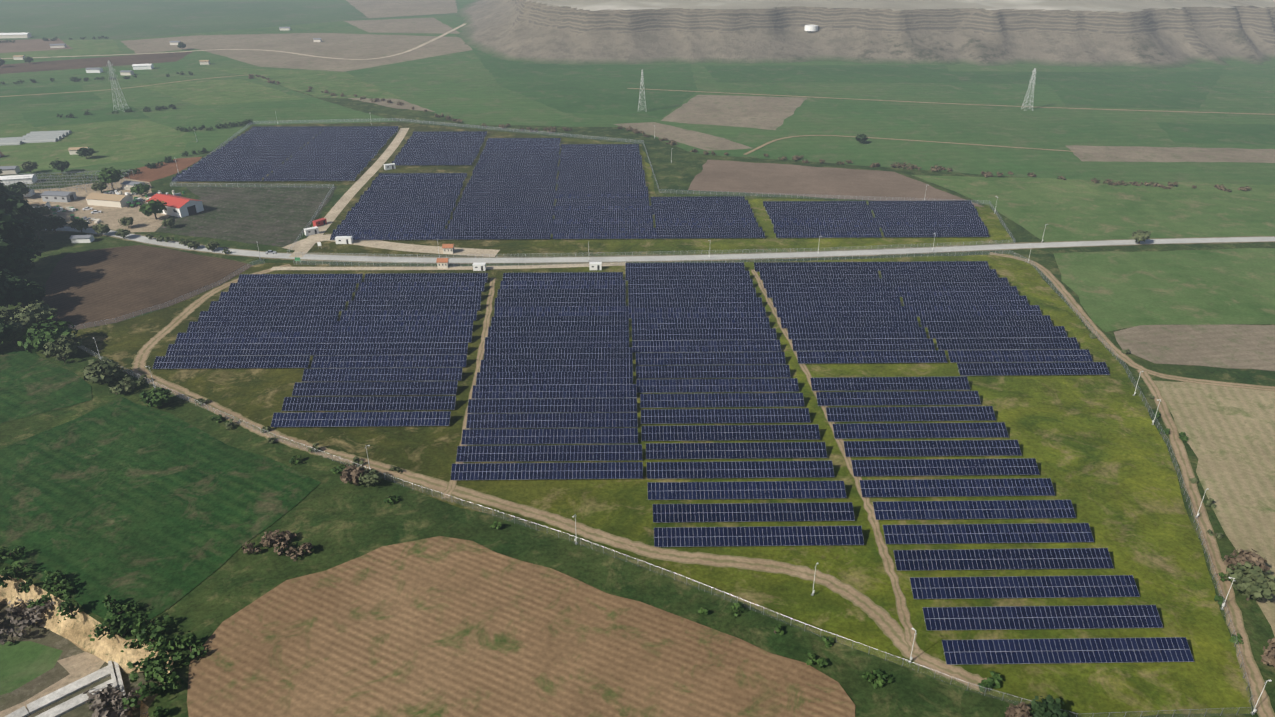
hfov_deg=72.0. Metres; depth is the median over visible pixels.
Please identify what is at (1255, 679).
dirt track
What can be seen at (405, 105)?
field
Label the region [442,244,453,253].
tiled kiosk
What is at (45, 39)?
hedge bushes
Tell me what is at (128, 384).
hedge bushes
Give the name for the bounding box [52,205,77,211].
yard clutter
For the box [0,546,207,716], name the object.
gully rim shrubs
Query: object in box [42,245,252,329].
ploughed field
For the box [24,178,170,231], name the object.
farmyard dirt
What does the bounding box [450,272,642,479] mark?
solar array
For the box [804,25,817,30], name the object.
water tank
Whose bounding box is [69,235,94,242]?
shack
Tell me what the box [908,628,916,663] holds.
light pole
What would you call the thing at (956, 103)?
track
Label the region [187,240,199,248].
tree
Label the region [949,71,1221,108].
dark green field
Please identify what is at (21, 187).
tree
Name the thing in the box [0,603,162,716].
ground
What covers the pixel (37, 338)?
tree
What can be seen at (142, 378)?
track shrubs
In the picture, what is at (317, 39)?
field shed
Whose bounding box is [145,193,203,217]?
barn
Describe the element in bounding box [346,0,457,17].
tan field
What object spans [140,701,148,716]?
gully bank
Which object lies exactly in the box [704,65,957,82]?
dark green field
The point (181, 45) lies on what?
tree
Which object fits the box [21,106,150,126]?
patch field
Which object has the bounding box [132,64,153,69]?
shed
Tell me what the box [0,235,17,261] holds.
tree
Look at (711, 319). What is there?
solar array
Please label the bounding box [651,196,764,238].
solar array
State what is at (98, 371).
tree
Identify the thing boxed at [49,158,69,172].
tree
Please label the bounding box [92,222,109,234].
tree
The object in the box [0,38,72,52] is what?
patch field
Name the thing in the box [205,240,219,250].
tree
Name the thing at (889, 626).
perimeter track
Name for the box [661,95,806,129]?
tan field
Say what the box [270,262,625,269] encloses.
top track
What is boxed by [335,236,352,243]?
white cabin
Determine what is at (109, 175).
tree
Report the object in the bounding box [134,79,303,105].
patch field
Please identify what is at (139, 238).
road
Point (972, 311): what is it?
solar array
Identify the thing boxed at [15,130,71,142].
polytunnels
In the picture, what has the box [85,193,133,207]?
building
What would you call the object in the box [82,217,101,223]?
yard clutter
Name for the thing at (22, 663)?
green gully field
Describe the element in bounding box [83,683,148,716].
gully bushes
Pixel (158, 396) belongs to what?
tree
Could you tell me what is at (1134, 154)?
tan strip field
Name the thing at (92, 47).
green field
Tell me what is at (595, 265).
white cabin
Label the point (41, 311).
tree
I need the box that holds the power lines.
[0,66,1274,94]
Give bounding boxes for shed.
[0,32,31,38]
[0,166,19,174]
[0,174,36,184]
[13,55,24,59]
[23,189,34,196]
[27,202,50,208]
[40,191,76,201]
[50,44,66,47]
[68,147,89,154]
[85,68,102,72]
[120,70,133,74]
[121,181,144,189]
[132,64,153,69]
[169,41,180,44]
[199,60,209,64]
[279,27,290,29]
[313,38,321,41]
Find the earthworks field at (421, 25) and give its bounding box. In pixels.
[345,18,459,33]
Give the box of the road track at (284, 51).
[0,24,465,59]
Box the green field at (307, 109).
[0,73,396,175]
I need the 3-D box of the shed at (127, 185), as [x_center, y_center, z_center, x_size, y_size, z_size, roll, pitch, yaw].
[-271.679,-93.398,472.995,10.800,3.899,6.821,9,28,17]
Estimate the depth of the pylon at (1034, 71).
654.99 m
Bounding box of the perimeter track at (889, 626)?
[131,264,986,692]
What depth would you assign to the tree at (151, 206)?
421.97 m
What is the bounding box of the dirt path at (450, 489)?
[441,278,495,497]
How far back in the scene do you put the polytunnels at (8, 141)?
562.87 m
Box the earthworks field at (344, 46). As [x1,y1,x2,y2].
[121,33,471,71]
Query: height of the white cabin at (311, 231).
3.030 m
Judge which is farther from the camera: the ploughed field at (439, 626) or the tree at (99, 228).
the tree at (99, 228)
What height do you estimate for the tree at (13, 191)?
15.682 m
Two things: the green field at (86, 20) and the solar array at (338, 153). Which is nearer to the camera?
the solar array at (338, 153)
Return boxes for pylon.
[107,61,128,109]
[638,69,646,110]
[1021,68,1035,110]
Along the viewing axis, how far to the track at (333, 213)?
471.98 m
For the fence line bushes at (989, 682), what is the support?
on the ground at (332, 519)
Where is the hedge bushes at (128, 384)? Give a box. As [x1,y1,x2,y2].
[24,340,143,394]
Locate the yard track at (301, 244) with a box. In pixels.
[282,234,499,256]
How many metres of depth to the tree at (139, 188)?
457.75 m
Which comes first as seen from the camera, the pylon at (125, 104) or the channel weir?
the channel weir
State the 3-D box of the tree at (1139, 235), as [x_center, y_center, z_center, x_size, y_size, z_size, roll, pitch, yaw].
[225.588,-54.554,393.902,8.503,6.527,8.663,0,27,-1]
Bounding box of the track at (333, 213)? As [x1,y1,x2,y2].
[289,128,408,256]
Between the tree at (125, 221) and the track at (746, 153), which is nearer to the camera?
the tree at (125, 221)
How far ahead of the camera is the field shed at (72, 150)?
539.73 m
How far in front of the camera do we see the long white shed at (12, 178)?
480.78 m
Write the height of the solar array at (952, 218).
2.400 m
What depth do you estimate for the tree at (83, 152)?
527.71 m
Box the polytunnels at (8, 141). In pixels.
[0,137,22,145]
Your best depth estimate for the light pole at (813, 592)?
190.89 m
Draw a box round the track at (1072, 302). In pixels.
[989,252,1274,390]
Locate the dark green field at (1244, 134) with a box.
[1156,122,1274,144]
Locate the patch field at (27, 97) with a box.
[0,85,101,105]
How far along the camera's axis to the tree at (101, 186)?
464.25 m
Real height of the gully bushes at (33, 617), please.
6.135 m
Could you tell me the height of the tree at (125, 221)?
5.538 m
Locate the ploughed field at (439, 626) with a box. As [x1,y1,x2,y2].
[187,536,854,716]
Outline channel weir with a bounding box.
[108,660,125,705]
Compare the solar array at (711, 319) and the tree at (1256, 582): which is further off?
the solar array at (711, 319)
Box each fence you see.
[76,250,1255,716]
[170,118,1013,258]
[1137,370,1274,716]
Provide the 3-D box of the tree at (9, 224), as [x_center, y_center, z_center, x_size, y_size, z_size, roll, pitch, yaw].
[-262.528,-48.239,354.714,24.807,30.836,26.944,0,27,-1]
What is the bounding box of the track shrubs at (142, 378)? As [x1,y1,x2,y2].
[137,374,402,473]
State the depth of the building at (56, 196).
451.48 m
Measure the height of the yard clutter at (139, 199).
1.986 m
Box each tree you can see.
[0,185,15,215]
[0,197,37,227]
[0,210,24,245]
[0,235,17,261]
[0,243,35,275]
[0,268,22,310]
[0,279,46,306]
[0,307,10,322]
[0,317,12,343]
[2,319,28,343]
[5,182,28,195]
[6,221,46,257]
[8,189,23,196]
[9,300,57,328]
[11,192,26,201]
[17,316,77,353]
[20,161,38,172]
[23,57,33,63]
[30,207,41,218]
[35,205,51,214]
[43,333,82,354]
[44,215,67,232]
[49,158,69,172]
[68,218,88,231]
[76,147,94,158]
[82,357,123,383]
[91,181,106,192]
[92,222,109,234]
[97,167,122,189]
[115,229,129,237]
[118,217,133,227]
[130,183,149,195]
[139,198,166,218]
[139,387,171,406]
[161,217,174,227]
[177,42,185,48]
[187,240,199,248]
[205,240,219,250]
[340,464,368,484]
[358,468,380,487]
[855,133,866,143]
[1004,702,1031,716]
[1030,694,1070,716]
[1132,229,1150,243]
[1222,549,1269,574]
[1225,561,1274,600]
[1260,638,1274,667]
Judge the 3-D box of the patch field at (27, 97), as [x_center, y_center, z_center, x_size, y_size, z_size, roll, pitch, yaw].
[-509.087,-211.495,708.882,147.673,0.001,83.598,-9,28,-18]
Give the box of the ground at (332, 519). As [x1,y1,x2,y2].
[0,79,1274,716]
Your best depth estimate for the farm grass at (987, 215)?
399.09 m
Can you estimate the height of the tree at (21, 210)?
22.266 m
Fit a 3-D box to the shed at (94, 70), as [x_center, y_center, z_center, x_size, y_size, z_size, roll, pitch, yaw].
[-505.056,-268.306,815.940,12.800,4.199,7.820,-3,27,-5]
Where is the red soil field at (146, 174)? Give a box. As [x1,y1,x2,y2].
[123,157,201,181]
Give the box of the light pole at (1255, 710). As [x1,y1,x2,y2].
[1250,679,1271,714]
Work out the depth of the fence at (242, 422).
225.04 m
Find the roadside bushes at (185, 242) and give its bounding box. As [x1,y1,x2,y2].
[145,234,231,253]
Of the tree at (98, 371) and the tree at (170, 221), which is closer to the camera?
the tree at (98, 371)
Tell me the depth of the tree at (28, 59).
858.65 m
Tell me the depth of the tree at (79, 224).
405.77 m
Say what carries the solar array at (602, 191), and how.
on the ground at (332, 519)
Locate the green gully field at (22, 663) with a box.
[0,641,62,694]
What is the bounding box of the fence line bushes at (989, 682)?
[211,414,1035,716]
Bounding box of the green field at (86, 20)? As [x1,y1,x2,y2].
[0,1,458,39]
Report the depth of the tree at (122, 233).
398.76 m
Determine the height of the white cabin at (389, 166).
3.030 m
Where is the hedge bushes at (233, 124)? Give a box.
[175,119,252,131]
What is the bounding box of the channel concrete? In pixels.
[5,665,118,716]
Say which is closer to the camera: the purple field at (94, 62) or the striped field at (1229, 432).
the striped field at (1229, 432)
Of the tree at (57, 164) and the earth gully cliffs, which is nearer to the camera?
the earth gully cliffs
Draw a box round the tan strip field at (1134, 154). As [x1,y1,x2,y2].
[1065,145,1274,162]
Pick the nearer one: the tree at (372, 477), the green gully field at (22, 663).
the green gully field at (22, 663)
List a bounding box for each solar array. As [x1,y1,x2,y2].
[152,274,362,368]
[172,126,325,181]
[263,126,398,180]
[271,273,487,426]
[330,173,466,240]
[392,131,486,165]
[441,138,560,239]
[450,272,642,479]
[552,144,656,239]
[625,262,863,546]
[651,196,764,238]
[754,262,946,363]
[763,201,881,237]
[810,376,1193,664]
[868,200,988,237]
[872,261,1109,375]
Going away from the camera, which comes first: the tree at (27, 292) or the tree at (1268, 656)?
the tree at (1268, 656)
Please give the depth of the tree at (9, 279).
323.58 m
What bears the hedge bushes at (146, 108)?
on the ground at (332, 519)
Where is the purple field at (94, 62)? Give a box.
[0,51,192,73]
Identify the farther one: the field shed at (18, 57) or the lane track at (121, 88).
the field shed at (18, 57)
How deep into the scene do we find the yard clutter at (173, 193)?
461.96 m
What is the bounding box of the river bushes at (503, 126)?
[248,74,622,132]
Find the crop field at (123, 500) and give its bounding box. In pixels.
[0,397,320,631]
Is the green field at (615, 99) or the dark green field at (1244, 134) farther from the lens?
the green field at (615, 99)
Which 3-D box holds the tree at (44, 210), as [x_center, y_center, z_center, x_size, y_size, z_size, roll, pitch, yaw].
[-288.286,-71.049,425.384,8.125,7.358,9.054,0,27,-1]
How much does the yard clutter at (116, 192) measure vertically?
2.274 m
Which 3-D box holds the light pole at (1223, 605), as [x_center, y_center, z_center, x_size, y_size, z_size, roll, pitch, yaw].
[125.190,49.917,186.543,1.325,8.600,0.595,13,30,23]
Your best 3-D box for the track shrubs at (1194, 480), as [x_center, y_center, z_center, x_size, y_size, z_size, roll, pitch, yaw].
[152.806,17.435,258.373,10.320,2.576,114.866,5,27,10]
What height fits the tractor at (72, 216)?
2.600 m
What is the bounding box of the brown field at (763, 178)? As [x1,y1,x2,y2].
[688,160,983,206]
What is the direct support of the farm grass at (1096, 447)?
on the ground at (332, 519)
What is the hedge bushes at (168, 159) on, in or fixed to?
on the ground at (332, 519)
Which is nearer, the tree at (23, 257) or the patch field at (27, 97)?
the tree at (23, 257)
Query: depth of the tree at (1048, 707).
159.98 m
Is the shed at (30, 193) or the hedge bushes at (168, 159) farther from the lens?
the hedge bushes at (168, 159)
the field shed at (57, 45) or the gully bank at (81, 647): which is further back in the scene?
the field shed at (57, 45)
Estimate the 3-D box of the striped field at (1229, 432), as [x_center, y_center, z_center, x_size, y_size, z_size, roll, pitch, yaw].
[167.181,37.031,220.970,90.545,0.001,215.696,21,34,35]
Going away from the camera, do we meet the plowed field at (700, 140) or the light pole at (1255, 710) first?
the light pole at (1255, 710)
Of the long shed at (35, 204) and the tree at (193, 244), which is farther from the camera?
the long shed at (35, 204)
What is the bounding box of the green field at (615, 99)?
[473,50,697,118]
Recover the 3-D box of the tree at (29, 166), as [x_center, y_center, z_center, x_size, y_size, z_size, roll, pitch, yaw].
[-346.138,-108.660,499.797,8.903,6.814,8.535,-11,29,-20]
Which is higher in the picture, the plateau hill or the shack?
the plateau hill
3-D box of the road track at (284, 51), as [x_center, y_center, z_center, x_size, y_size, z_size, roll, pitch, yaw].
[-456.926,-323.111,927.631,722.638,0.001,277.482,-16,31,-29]
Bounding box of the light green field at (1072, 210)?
[912,175,1274,241]
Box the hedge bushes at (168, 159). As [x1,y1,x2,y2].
[121,147,207,176]
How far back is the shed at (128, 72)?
801.05 m
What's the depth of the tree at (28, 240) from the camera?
363.36 m
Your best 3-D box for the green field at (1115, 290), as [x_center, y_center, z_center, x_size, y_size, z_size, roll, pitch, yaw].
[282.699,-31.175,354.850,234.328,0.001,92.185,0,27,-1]
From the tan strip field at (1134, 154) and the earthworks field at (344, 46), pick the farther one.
the earthworks field at (344, 46)
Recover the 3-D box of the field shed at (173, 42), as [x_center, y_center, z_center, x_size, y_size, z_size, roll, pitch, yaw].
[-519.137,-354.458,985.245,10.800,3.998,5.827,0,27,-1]
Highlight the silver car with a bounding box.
[265,250,275,253]
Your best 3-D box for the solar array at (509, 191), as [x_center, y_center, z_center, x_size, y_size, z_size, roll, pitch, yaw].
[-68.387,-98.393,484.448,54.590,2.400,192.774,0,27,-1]
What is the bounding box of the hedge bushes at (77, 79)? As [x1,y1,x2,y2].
[0,71,193,84]
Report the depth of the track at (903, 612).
210.61 m
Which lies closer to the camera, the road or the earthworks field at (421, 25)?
the road
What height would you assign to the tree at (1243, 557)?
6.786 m
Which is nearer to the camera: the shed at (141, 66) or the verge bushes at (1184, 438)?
the verge bushes at (1184, 438)
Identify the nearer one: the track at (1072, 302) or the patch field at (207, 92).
the track at (1072, 302)
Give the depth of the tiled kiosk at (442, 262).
367.08 m
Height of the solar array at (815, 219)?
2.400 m
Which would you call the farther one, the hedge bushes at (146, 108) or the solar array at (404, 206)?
the hedge bushes at (146, 108)
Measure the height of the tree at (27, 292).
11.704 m
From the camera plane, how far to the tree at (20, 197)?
413.15 m
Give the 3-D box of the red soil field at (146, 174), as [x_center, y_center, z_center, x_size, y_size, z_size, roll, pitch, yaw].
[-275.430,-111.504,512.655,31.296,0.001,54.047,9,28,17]
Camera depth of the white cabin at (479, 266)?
364.52 m
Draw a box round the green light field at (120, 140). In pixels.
[0,119,196,172]
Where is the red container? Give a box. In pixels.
[312,218,326,226]
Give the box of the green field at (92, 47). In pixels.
[0,40,123,60]
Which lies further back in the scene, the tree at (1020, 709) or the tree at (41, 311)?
the tree at (41, 311)
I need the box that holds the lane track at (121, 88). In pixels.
[0,74,253,96]
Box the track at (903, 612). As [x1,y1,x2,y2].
[751,270,920,651]
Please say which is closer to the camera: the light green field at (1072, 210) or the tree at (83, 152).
the light green field at (1072, 210)
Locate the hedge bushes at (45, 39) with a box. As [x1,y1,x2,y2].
[0,35,108,42]
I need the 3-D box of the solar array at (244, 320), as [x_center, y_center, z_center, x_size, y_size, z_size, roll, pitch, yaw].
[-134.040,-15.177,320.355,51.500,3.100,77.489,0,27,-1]
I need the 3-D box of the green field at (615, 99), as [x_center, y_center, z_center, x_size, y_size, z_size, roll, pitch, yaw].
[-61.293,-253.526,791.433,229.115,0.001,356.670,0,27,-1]
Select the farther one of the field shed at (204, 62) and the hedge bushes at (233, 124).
the field shed at (204, 62)
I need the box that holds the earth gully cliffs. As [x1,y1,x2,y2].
[0,575,173,682]
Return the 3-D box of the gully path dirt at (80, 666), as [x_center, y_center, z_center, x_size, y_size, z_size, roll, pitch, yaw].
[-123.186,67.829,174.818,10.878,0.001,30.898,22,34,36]
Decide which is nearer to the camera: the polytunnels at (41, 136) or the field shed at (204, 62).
the polytunnels at (41, 136)
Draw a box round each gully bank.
[69,640,92,654]
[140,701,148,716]
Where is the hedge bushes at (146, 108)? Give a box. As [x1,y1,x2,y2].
[57,104,175,117]
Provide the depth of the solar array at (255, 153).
530.43 m
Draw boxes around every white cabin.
[304,226,318,235]
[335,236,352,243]
[383,163,395,169]
[473,263,485,270]
[589,262,601,269]
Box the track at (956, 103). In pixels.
[627,88,1274,114]
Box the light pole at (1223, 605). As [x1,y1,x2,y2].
[1221,577,1234,609]
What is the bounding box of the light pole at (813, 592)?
[811,562,817,595]
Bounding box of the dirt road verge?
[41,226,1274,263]
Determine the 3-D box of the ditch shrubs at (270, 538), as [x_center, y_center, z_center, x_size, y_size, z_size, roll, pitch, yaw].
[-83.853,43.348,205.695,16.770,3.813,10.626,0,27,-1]
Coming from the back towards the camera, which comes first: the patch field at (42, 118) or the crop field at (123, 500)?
the patch field at (42, 118)
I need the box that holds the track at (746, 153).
[744,135,1074,154]
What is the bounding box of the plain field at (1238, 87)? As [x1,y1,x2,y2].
[0,0,1274,184]
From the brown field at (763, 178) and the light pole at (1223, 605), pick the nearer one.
the light pole at (1223, 605)
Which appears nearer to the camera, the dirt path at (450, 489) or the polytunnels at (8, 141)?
the dirt path at (450, 489)
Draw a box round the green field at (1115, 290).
[1053,248,1274,331]
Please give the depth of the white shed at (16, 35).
1035.26 m
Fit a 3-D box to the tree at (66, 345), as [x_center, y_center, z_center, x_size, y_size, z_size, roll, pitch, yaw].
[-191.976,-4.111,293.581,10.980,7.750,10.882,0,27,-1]
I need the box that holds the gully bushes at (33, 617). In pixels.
[0,598,53,645]
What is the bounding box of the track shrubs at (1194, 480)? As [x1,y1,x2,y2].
[1089,333,1223,538]
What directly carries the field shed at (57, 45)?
on the green field at (92, 47)
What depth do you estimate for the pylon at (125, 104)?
651.48 m
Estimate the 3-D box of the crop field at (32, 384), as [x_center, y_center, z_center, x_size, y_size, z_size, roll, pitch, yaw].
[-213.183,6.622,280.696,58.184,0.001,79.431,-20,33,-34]
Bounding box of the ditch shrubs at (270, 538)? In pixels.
[241,529,313,560]
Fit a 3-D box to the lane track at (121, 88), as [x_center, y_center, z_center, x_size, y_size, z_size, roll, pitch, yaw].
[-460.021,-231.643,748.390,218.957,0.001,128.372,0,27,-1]
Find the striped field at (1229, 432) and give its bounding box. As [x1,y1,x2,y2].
[1153,380,1274,636]
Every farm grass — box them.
[72,253,1251,716]
[173,122,1013,256]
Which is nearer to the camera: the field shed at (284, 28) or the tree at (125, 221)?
the tree at (125, 221)
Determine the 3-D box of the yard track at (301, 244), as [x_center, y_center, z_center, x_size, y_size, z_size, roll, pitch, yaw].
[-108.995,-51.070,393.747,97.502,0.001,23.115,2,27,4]
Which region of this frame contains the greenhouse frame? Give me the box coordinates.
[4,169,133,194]
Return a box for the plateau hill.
[455,0,1274,68]
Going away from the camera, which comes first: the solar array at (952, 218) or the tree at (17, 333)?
the tree at (17, 333)
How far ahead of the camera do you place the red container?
416.98 m
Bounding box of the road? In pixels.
[45,226,1274,262]
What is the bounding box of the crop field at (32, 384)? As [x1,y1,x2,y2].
[0,350,91,423]
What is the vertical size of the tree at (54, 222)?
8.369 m
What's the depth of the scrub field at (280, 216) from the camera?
433.31 m
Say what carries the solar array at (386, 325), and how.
on the ground at (332, 519)
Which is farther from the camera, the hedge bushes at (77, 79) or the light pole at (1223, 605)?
the hedge bushes at (77, 79)
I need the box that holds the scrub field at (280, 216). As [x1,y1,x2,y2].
[155,186,336,246]
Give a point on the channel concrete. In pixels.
(64, 692)
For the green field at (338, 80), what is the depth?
767.96 m
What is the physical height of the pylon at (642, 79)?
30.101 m
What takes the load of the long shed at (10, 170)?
on the ground at (332, 519)
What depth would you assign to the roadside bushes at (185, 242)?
394.43 m
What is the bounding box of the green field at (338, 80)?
[199,67,401,98]
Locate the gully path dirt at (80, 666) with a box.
[0,652,104,716]
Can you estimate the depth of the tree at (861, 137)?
563.42 m
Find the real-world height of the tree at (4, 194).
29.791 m
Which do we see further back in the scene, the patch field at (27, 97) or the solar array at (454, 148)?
the patch field at (27, 97)
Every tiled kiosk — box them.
[436,258,448,267]
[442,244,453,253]
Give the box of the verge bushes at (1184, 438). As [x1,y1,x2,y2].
[1152,410,1243,643]
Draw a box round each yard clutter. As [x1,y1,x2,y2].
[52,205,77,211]
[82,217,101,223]
[104,190,138,194]
[134,195,150,200]
[153,190,184,195]
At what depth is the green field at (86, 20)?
1238.46 m
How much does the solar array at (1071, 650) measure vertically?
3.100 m
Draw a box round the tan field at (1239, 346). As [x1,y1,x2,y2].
[1114,325,1274,370]
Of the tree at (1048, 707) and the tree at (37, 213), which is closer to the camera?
the tree at (1048, 707)
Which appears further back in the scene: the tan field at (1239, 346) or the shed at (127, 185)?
the shed at (127, 185)
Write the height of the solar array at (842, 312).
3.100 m
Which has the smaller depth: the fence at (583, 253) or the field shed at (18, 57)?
the fence at (583, 253)
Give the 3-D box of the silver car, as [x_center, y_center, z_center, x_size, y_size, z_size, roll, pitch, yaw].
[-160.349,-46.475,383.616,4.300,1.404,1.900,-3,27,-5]
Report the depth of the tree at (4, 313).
309.31 m
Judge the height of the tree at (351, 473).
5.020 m

